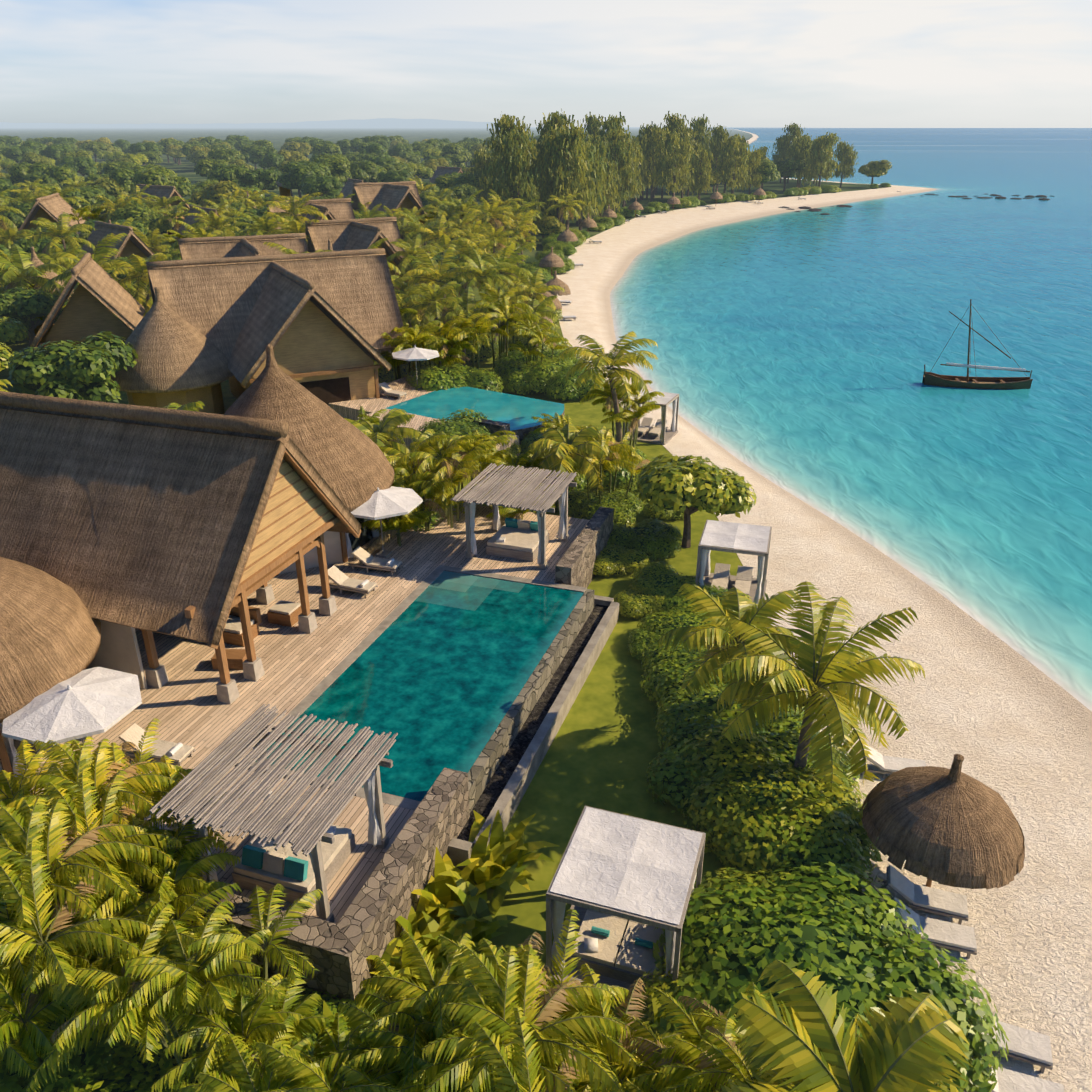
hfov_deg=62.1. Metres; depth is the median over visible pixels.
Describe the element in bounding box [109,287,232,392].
cone roof
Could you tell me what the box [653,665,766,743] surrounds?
bush
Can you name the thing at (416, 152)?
tree
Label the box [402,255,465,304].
palm
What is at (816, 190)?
bush
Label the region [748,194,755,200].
bush
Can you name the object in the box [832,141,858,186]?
casuarina
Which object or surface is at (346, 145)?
tree
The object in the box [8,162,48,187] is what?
tree
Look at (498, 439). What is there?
areca
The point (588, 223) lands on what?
parasol
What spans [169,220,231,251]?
palm
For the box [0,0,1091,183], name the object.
sky
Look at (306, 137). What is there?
tree
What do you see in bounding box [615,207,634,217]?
bush
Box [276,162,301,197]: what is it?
tree
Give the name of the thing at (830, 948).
bush
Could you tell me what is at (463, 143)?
tree
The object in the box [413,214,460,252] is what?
palm
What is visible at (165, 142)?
tree
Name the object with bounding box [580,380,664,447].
areca
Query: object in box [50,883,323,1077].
areca
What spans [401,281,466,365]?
palm
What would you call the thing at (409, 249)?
palm
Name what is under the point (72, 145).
tree
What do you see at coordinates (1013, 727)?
beach
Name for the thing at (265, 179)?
tree
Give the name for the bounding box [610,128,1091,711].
sea
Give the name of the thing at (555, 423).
areca
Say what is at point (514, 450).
bush
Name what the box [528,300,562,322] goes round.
bush
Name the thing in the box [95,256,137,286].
tree
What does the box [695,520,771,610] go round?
beach gazebo
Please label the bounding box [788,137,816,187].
casuarina
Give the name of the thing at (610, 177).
casuarina
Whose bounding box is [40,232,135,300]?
palm
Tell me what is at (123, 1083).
palm tree
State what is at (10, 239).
tree
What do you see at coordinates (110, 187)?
tree
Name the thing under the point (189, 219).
villa roof
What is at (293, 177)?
tree
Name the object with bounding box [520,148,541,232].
casuarina
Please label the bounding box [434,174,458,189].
tree
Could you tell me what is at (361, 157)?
tree
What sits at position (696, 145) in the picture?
casuarina
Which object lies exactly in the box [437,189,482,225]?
palm
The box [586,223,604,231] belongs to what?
bush
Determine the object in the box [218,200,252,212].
tree
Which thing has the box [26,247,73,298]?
cone iroof
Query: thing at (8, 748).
building wall
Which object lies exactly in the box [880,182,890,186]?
bush
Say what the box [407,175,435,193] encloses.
palm
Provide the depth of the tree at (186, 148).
393.12 m
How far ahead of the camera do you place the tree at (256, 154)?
340.01 m
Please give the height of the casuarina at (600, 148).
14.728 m
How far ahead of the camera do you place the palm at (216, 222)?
99.99 m
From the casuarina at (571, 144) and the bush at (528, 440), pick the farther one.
the casuarina at (571, 144)
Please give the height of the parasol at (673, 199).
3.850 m
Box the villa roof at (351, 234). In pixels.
[305,217,408,268]
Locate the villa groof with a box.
[18,193,84,234]
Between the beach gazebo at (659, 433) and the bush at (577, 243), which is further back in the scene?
the bush at (577, 243)
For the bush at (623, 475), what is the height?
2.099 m
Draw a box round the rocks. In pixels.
[778,191,1049,214]
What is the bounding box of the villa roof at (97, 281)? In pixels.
[30,252,146,346]
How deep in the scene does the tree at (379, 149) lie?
316.95 m
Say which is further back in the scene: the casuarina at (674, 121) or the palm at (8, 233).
the casuarina at (674, 121)
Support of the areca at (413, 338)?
on the ground
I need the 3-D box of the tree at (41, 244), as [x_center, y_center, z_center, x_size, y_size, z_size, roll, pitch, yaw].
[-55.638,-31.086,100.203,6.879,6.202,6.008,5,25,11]
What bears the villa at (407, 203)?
on the ground
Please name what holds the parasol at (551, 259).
on the ground
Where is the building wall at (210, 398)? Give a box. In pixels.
[126,383,224,414]
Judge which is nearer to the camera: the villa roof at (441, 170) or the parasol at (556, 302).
the parasol at (556, 302)
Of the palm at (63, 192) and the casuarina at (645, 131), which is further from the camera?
the casuarina at (645, 131)
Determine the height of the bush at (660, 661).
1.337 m
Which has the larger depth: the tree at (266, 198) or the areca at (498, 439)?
the tree at (266, 198)
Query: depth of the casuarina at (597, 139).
178.45 m
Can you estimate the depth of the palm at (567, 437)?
40.59 m
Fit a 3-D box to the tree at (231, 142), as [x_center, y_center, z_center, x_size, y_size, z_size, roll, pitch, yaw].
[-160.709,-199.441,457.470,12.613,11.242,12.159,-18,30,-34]
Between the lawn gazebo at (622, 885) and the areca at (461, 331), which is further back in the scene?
the areca at (461, 331)
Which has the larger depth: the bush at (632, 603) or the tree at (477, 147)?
the tree at (477, 147)
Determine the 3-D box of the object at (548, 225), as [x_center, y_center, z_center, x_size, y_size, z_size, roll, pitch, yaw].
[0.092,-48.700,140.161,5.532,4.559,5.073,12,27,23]
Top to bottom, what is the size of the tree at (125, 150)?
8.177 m
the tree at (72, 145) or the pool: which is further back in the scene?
the tree at (72, 145)
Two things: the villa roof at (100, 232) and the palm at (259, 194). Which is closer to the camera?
the villa roof at (100, 232)
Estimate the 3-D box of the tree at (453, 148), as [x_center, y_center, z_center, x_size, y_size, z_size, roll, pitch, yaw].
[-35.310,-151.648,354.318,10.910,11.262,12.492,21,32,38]
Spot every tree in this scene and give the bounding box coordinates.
[0,135,22,146]
[0,146,33,162]
[0,158,18,168]
[0,177,18,198]
[0,195,8,204]
[0,222,16,229]
[0,236,22,253]
[0,245,10,268]
[0,286,69,351]
[0,316,28,346]
[0,330,137,402]
[0,343,14,372]
[1,173,10,179]
[1,201,32,228]
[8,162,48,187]
[12,236,76,266]
[16,140,45,154]
[19,152,51,165]
[22,170,41,187]
[30,226,78,238]
[33,183,60,190]
[34,137,51,143]
[37,165,80,188]
[39,144,72,159]
[42,137,62,143]
[48,164,76,174]
[52,137,76,143]
[54,150,91,165]
[56,141,76,148]
[60,156,97,177]
[60,185,115,213]
[69,278,151,328]
[74,232,89,246]
[75,140,91,148]
[76,175,85,185]
[78,219,147,236]
[79,141,106,161]
[84,172,110,184]
[85,177,129,196]
[94,137,112,143]
[95,161,105,174]
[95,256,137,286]
[97,150,109,159]
[101,160,139,174]
[103,167,144,193]
[104,144,118,151]
[105,151,124,161]
[105,195,147,210]
[110,202,163,223]
[111,139,130,149]
[113,153,148,164]
[122,147,129,154]
[124,252,180,292]
[128,142,157,164]
[131,163,157,169]
[132,166,191,196]
[132,213,172,235]
[142,150,162,163]
[144,142,161,156]
[146,234,177,253]
[157,145,168,162]
[160,138,184,162]
[166,144,181,164]
[168,147,185,164]
[181,143,203,166]
[184,223,239,237]
[186,137,203,141]
[186,140,208,145]
[186,150,208,162]
[188,179,217,196]
[189,146,210,154]
[190,180,245,207]
[193,158,229,176]
[200,136,215,143]
[204,143,229,149]
[207,148,240,164]
[207,163,252,187]
[210,141,234,148]
[214,139,238,149]
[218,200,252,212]
[225,135,249,140]
[228,213,266,230]
[230,159,253,171]
[231,230,269,235]
[235,140,252,162]
[239,153,249,163]
[240,144,263,168]
[240,185,264,198]
[242,167,281,193]
[244,206,266,215]
[248,146,276,169]
[252,139,272,168]
[255,195,279,205]
[258,153,284,168]
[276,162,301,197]
[277,149,308,161]
[278,164,326,194]
[280,142,290,152]
[282,160,330,175]
[285,138,299,141]
[287,141,312,156]
[294,136,310,139]
[297,138,318,157]
[301,175,342,198]
[309,195,333,199]
[310,153,331,160]
[311,143,340,155]
[312,155,351,181]
[318,140,341,153]
[319,153,354,187]
[336,139,361,153]
[346,160,378,182]
[351,152,380,161]
[356,141,377,151]
[358,143,390,157]
[359,210,391,217]
[363,135,389,147]
[368,156,396,165]
[376,165,386,182]
[377,169,412,181]
[382,161,415,174]
[387,140,403,149]
[388,135,408,142]
[388,144,413,156]
[391,156,406,162]
[398,150,422,157]
[399,152,420,163]
[407,163,433,178]
[411,142,433,159]
[416,182,439,191]
[419,194,429,207]
[420,148,442,157]
[420,188,456,208]
[423,158,448,171]
[425,139,445,151]
[425,156,452,166]
[426,220,469,244]
[429,252,468,297]
[432,138,449,143]
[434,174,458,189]
[440,142,469,158]
[443,171,469,176]
[444,154,466,166]
[448,183,476,201]
[455,172,482,204]
[457,141,468,145]
[462,141,485,165]
[463,137,483,142]
[465,151,473,166]
[471,144,491,157]
[472,223,509,244]
[485,136,500,144]
[529,200,559,218]
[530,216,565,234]
[636,453,756,547]
[678,167,719,197]
[715,165,740,192]
[752,159,780,188]
[774,158,807,190]
[858,160,891,183]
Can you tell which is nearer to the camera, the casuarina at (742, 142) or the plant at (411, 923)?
the plant at (411, 923)
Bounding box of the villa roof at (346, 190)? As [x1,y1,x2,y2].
[337,178,363,197]
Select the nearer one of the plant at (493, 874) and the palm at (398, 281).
the plant at (493, 874)
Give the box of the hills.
[0,118,520,127]
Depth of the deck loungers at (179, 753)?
33.25 m
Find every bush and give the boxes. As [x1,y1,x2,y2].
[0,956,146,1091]
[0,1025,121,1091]
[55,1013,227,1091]
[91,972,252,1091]
[189,1026,314,1091]
[253,991,323,1058]
[294,985,386,1057]
[376,360,431,382]
[388,500,443,530]
[406,362,469,391]
[409,408,498,452]
[435,365,503,392]
[452,490,477,514]
[456,333,498,362]
[492,349,540,377]
[498,360,550,394]
[504,442,520,458]
[508,331,555,344]
[515,262,552,274]
[517,333,565,352]
[519,430,555,456]
[521,356,574,393]
[525,266,549,272]
[527,270,552,287]
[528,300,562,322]
[531,349,587,367]
[535,250,563,259]
[538,257,574,273]
[541,234,571,246]
[542,237,562,245]
[543,242,564,252]
[544,364,605,400]
[544,464,586,494]
[545,241,569,249]
[555,488,642,526]
[558,244,576,254]
[570,237,582,246]
[571,230,585,243]
[579,230,589,238]
[583,439,647,488]
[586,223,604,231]
[593,544,649,576]
[594,217,614,226]
[599,222,611,229]
[604,472,640,496]
[607,522,617,547]
[609,518,682,559]
[611,215,625,224]
[612,216,621,225]
[613,588,668,618]
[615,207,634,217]
[626,963,708,1068]
[627,628,657,661]
[629,560,708,602]
[637,603,733,656]
[639,964,726,1036]
[640,638,731,701]
[642,503,696,520]
[643,206,654,212]
[644,969,723,1044]
[646,712,819,818]
[647,201,668,211]
[649,861,1009,1091]
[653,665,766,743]
[660,585,740,615]
[661,867,918,989]
[669,198,683,208]
[673,198,691,208]
[680,726,866,877]
[683,196,699,201]
[689,199,699,206]
[698,200,705,205]
[712,194,729,202]
[717,677,804,714]
[721,193,735,201]
[722,765,882,889]
[735,193,750,200]
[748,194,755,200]
[749,192,765,199]
[749,704,859,786]
[765,191,776,198]
[783,188,798,195]
[793,187,803,195]
[801,186,816,194]
[811,188,820,193]
[820,184,833,192]
[828,185,838,192]
[869,183,878,188]
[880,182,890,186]
[939,1007,996,1091]
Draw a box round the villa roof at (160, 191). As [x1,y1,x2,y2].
[134,184,189,209]
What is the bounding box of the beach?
[557,129,1091,1091]
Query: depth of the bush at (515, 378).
62.46 m
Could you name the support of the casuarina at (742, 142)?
on the ground
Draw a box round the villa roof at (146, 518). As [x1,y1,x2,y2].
[0,391,361,644]
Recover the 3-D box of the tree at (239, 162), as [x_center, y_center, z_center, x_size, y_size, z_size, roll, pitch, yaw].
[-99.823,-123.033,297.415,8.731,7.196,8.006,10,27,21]
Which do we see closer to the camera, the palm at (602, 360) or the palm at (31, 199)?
the palm at (602, 360)
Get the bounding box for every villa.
[22,205,58,232]
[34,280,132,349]
[119,235,151,258]
[167,191,188,234]
[229,295,390,405]
[375,235,411,290]
[397,192,426,245]
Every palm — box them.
[0,189,24,230]
[0,189,36,211]
[0,228,33,248]
[0,243,69,346]
[0,250,37,279]
[0,379,12,390]
[5,193,34,205]
[9,184,48,202]
[13,179,46,193]
[18,223,56,240]
[25,212,98,262]
[30,182,88,209]
[37,245,86,274]
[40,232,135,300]
[61,173,93,189]
[87,195,137,221]
[108,252,171,305]
[112,217,142,236]
[113,195,160,210]
[115,184,158,203]
[130,226,176,253]
[139,192,187,230]
[143,290,152,315]
[154,198,191,234]
[163,401,204,411]
[166,250,181,260]
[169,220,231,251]
[185,202,219,210]
[185,206,242,236]
[186,203,235,229]
[203,196,245,215]
[213,189,246,203]
[222,205,253,216]
[223,225,250,235]
[227,193,259,206]
[229,211,292,235]
[234,187,269,202]
[245,198,260,209]
[261,192,327,230]
[263,242,331,253]
[264,212,317,237]
[269,192,299,200]
[335,193,354,212]
[344,409,423,468]
[353,202,384,217]
[368,238,400,274]
[377,206,405,226]
[386,234,439,298]
[388,275,412,355]
[391,204,436,232]
[394,238,438,281]
[395,283,438,327]
[397,216,424,246]
[399,208,450,252]
[400,244,478,318]
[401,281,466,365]
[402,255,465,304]
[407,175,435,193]
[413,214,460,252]
[423,188,448,208]
[423,202,470,237]
[424,187,462,245]
[426,234,465,293]
[430,287,495,365]
[433,196,473,223]
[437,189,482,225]
[437,211,476,242]
[442,239,499,296]
[448,220,489,288]
[452,246,517,343]
[460,231,524,320]
[461,243,533,335]
[463,197,512,232]
[466,223,515,290]
[471,283,532,351]
[482,229,518,281]
[485,189,522,217]
[490,257,526,291]
[497,209,536,263]
[501,201,540,254]
[502,209,540,264]
[505,269,564,312]
[506,228,536,264]
[508,295,557,346]
[516,195,546,241]
[528,424,611,502]
[545,193,584,222]
[558,331,657,442]
[658,582,805,712]
[713,582,924,792]
[716,959,972,1091]
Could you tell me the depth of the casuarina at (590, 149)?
162.71 m
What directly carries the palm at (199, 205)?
on the ground
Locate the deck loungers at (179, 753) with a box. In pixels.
[118,546,402,765]
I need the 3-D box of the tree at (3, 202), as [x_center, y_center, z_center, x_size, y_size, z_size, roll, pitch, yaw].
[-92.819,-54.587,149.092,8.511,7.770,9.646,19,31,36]
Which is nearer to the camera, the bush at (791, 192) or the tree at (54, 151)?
the bush at (791, 192)
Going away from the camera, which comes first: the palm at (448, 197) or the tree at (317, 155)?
the palm at (448, 197)
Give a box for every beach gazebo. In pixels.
[622,390,678,444]
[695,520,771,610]
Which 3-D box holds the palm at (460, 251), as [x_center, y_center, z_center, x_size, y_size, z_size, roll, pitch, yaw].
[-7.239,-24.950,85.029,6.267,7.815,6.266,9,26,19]
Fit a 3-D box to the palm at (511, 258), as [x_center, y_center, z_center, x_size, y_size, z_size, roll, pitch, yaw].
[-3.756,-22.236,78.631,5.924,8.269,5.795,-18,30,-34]
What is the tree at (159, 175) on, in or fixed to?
on the ground
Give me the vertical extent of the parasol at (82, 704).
2.890 m
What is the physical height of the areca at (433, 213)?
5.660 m
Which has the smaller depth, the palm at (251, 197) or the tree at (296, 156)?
the palm at (251, 197)
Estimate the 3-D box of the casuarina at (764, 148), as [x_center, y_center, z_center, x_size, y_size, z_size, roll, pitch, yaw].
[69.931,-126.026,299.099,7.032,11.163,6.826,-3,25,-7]
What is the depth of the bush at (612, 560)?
37.66 m
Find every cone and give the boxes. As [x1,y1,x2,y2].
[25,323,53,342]
[279,187,290,196]
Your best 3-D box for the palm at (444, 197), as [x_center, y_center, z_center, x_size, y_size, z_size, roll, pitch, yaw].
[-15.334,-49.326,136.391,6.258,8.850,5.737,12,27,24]
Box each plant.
[146,1045,198,1087]
[323,992,399,1031]
[364,918,466,996]
[367,938,418,1020]
[370,926,448,1001]
[387,885,491,954]
[390,912,480,996]
[401,903,513,977]
[412,847,495,942]
[434,819,534,913]
[435,861,527,939]
[456,810,558,889]
[618,993,665,1059]
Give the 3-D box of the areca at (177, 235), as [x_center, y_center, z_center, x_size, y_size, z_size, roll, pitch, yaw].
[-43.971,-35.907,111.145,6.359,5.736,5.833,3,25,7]
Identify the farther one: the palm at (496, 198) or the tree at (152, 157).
the tree at (152, 157)
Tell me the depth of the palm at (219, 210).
111.66 m
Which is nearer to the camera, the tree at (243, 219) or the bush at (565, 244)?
the tree at (243, 219)
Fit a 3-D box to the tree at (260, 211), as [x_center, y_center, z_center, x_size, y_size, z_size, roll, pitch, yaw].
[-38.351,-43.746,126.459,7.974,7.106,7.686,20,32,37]
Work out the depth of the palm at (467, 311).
66.39 m
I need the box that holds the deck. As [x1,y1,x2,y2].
[1,499,588,958]
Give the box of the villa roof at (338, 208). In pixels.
[267,198,354,233]
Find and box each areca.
[0,718,245,889]
[0,739,92,912]
[0,770,239,1016]
[0,880,53,990]
[0,892,127,1077]
[26,872,240,1091]
[35,298,111,320]
[40,800,230,946]
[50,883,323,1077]
[59,204,109,223]
[150,969,409,1091]
[161,230,190,248]
[253,996,485,1091]
[354,930,557,1091]
[357,406,414,454]
[361,473,463,552]
[371,320,439,379]
[379,308,416,364]
[379,429,495,530]
[393,450,474,498]
[402,325,476,369]
[407,310,506,368]
[408,430,516,506]
[413,909,696,1091]
[417,330,469,368]
[421,208,438,222]
[467,472,552,519]
[468,445,557,511]
[472,289,558,368]
[486,983,683,1091]
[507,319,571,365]
[519,452,578,512]
[531,413,588,493]
[533,1014,746,1091]
[568,424,649,503]
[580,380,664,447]
[622,981,796,1091]
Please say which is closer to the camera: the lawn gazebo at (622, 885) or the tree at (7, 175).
the lawn gazebo at (622, 885)
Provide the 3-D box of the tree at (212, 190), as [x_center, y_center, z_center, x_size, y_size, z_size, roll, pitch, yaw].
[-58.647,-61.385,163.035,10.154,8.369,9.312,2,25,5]
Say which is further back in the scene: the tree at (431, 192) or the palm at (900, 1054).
the tree at (431, 192)
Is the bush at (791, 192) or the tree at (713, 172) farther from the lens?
the bush at (791, 192)
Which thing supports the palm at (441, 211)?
on the ground
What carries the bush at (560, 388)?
on the ground
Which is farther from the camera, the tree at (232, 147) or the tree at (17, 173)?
the tree at (232, 147)
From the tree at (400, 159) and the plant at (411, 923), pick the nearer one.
the plant at (411, 923)
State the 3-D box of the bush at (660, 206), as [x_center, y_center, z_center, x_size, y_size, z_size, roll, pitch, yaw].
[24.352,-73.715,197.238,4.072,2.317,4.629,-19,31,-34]
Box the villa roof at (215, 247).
[178,233,307,259]
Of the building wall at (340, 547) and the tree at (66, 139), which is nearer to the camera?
the building wall at (340, 547)
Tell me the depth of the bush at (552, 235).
138.64 m
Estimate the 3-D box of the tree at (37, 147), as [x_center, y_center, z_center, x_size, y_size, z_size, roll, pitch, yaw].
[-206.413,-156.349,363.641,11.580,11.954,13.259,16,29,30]
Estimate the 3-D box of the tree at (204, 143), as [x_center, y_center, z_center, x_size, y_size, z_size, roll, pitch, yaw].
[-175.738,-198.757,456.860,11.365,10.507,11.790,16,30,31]
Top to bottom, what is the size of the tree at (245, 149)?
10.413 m
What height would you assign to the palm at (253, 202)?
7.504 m
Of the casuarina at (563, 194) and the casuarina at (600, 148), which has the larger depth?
the casuarina at (600, 148)
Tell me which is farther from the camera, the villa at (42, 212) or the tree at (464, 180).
the tree at (464, 180)
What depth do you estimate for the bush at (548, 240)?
136.34 m
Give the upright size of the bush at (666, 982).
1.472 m
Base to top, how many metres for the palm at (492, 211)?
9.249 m
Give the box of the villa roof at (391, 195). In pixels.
[351,181,430,217]
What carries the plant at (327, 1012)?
on the ground
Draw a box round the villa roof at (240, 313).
[146,248,407,385]
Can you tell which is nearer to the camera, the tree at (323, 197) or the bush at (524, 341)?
the bush at (524, 341)
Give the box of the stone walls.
[168,507,613,1000]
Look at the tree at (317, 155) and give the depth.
277.27 m
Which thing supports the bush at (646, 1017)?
on the ground
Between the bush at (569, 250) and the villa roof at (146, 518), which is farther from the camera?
the bush at (569, 250)
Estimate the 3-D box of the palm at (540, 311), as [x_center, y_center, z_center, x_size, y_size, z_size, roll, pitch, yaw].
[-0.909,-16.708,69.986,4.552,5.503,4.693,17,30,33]
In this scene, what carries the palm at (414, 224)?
on the ground
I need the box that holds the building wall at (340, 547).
[276,517,379,575]
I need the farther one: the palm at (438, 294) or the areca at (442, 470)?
the palm at (438, 294)
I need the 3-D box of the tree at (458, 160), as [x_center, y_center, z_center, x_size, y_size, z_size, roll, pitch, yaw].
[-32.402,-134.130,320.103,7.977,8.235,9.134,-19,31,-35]
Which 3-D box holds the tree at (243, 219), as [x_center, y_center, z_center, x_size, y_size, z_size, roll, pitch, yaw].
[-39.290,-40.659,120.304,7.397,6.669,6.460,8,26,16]
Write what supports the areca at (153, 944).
on the ground
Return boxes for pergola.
[149,704,397,922]
[451,463,576,569]
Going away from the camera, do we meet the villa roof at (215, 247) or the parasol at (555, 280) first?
the villa roof at (215, 247)
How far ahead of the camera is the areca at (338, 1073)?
14.97 m
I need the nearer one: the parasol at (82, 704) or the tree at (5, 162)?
the parasol at (82, 704)
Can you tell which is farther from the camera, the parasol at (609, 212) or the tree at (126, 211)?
the parasol at (609, 212)
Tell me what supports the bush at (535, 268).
on the ground
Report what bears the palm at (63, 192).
on the ground
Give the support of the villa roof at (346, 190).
on the villa
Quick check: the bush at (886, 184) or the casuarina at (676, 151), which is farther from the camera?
the bush at (886, 184)
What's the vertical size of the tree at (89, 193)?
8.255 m
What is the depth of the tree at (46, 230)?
105.78 m
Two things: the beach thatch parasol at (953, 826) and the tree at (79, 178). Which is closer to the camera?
the beach thatch parasol at (953, 826)
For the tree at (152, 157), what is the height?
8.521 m
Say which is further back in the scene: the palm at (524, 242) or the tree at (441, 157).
the tree at (441, 157)
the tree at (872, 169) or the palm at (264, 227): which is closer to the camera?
the palm at (264, 227)
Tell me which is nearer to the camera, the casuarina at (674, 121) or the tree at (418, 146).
the casuarina at (674, 121)
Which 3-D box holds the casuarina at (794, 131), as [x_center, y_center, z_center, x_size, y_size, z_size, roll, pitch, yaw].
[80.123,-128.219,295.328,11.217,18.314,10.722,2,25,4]
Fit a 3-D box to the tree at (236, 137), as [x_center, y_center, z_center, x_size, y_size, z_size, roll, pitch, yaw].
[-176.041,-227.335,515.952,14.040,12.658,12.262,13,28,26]
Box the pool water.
[255,571,583,800]
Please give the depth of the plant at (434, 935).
19.78 m
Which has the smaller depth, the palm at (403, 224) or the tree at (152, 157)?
the palm at (403, 224)
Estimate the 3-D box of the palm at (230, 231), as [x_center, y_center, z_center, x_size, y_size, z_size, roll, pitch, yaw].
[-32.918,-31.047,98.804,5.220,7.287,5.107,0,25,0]
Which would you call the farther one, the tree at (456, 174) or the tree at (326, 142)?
the tree at (326, 142)
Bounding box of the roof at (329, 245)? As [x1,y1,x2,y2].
[328,239,332,250]
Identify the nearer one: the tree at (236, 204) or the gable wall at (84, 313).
the gable wall at (84, 313)
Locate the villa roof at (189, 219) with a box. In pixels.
[177,205,226,234]
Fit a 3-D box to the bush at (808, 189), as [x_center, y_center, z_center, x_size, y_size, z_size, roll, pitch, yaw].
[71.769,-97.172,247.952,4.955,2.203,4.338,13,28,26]
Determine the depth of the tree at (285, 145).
467.93 m
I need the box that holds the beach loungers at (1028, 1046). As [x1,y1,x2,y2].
[860,744,1063,1091]
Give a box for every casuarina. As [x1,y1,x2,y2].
[468,147,497,202]
[474,111,543,204]
[485,127,547,221]
[486,156,538,203]
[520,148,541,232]
[531,133,580,220]
[533,109,578,156]
[536,119,602,228]
[540,157,577,222]
[567,142,610,230]
[576,141,604,226]
[582,112,603,142]
[588,132,621,216]
[590,140,612,218]
[596,112,631,140]
[597,154,624,215]
[603,127,638,209]
[603,137,639,211]
[618,133,646,206]
[636,124,679,201]
[637,121,655,199]
[646,152,673,197]
[647,128,698,207]
[653,126,669,197]
[659,111,699,195]
[681,123,697,197]
[684,136,708,196]
[685,148,715,199]
[690,114,716,193]
[705,123,730,192]
[705,136,723,189]
[714,134,755,201]
[718,133,753,193]
[735,149,765,194]
[754,146,769,159]
[769,135,791,182]
[777,123,804,182]
[786,135,815,187]
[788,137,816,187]
[799,132,840,186]
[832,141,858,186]
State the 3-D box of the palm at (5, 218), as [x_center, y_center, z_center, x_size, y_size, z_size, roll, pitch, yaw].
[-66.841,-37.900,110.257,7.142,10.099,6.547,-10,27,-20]
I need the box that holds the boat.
[922,299,1032,388]
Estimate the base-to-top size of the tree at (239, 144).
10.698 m
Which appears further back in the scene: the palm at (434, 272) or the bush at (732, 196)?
the bush at (732, 196)
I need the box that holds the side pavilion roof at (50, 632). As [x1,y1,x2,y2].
[0,557,100,722]
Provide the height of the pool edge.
1.306 m
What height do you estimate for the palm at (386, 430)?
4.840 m
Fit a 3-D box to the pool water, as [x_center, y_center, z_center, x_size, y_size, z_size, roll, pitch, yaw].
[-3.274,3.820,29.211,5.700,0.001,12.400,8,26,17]
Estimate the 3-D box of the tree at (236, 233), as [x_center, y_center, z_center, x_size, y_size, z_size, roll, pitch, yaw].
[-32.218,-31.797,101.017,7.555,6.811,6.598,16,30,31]
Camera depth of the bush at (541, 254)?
123.35 m
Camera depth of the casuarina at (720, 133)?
247.36 m
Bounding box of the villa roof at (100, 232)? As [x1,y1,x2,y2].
[73,221,154,266]
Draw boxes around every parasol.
[2,667,141,746]
[351,486,422,557]
[379,346,438,399]
[529,283,561,310]
[539,247,564,274]
[546,271,570,295]
[557,225,577,242]
[579,213,596,227]
[600,205,616,217]
[628,198,642,217]
[666,193,680,204]
[710,189,722,199]
[753,185,765,196]
[861,754,1024,888]
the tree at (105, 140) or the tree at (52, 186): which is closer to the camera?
the tree at (52, 186)
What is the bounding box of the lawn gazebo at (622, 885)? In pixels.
[546,806,705,1004]
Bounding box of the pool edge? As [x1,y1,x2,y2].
[239,565,618,870]
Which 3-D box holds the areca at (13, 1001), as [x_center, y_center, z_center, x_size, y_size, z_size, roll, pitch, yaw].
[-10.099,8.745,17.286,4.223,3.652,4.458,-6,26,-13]
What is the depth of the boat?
66.69 m
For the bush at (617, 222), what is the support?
on the ground
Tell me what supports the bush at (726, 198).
on the ground
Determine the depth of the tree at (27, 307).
69.71 m
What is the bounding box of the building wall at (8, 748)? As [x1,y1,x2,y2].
[0,722,59,776]
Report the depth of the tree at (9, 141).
476.69 m
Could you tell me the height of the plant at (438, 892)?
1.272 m
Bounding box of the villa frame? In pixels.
[86,449,360,703]
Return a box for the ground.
[0,127,890,1038]
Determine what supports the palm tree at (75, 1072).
on the ground
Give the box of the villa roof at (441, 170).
[428,166,462,182]
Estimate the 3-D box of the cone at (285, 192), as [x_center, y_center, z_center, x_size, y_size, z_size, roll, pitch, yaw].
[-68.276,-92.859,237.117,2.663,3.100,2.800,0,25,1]
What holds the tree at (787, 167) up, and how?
on the ground
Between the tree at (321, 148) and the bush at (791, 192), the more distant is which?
the tree at (321, 148)
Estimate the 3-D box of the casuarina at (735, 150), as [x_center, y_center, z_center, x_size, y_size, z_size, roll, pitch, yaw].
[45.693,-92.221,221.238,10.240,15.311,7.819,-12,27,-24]
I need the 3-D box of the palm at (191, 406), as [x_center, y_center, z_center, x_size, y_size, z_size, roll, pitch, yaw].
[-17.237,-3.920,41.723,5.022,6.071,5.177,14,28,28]
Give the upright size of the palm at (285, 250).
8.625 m
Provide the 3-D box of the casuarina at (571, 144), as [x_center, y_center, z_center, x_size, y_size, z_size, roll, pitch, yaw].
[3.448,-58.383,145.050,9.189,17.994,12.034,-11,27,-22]
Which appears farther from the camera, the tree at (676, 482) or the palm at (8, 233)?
the palm at (8, 233)
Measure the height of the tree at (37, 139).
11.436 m
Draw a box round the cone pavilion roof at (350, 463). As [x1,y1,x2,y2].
[224,344,393,511]
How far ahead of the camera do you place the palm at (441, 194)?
155.57 m
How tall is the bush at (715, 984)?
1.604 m
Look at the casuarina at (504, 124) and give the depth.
146.12 m
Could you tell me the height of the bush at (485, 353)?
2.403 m
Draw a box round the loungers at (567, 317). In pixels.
[558,197,805,320]

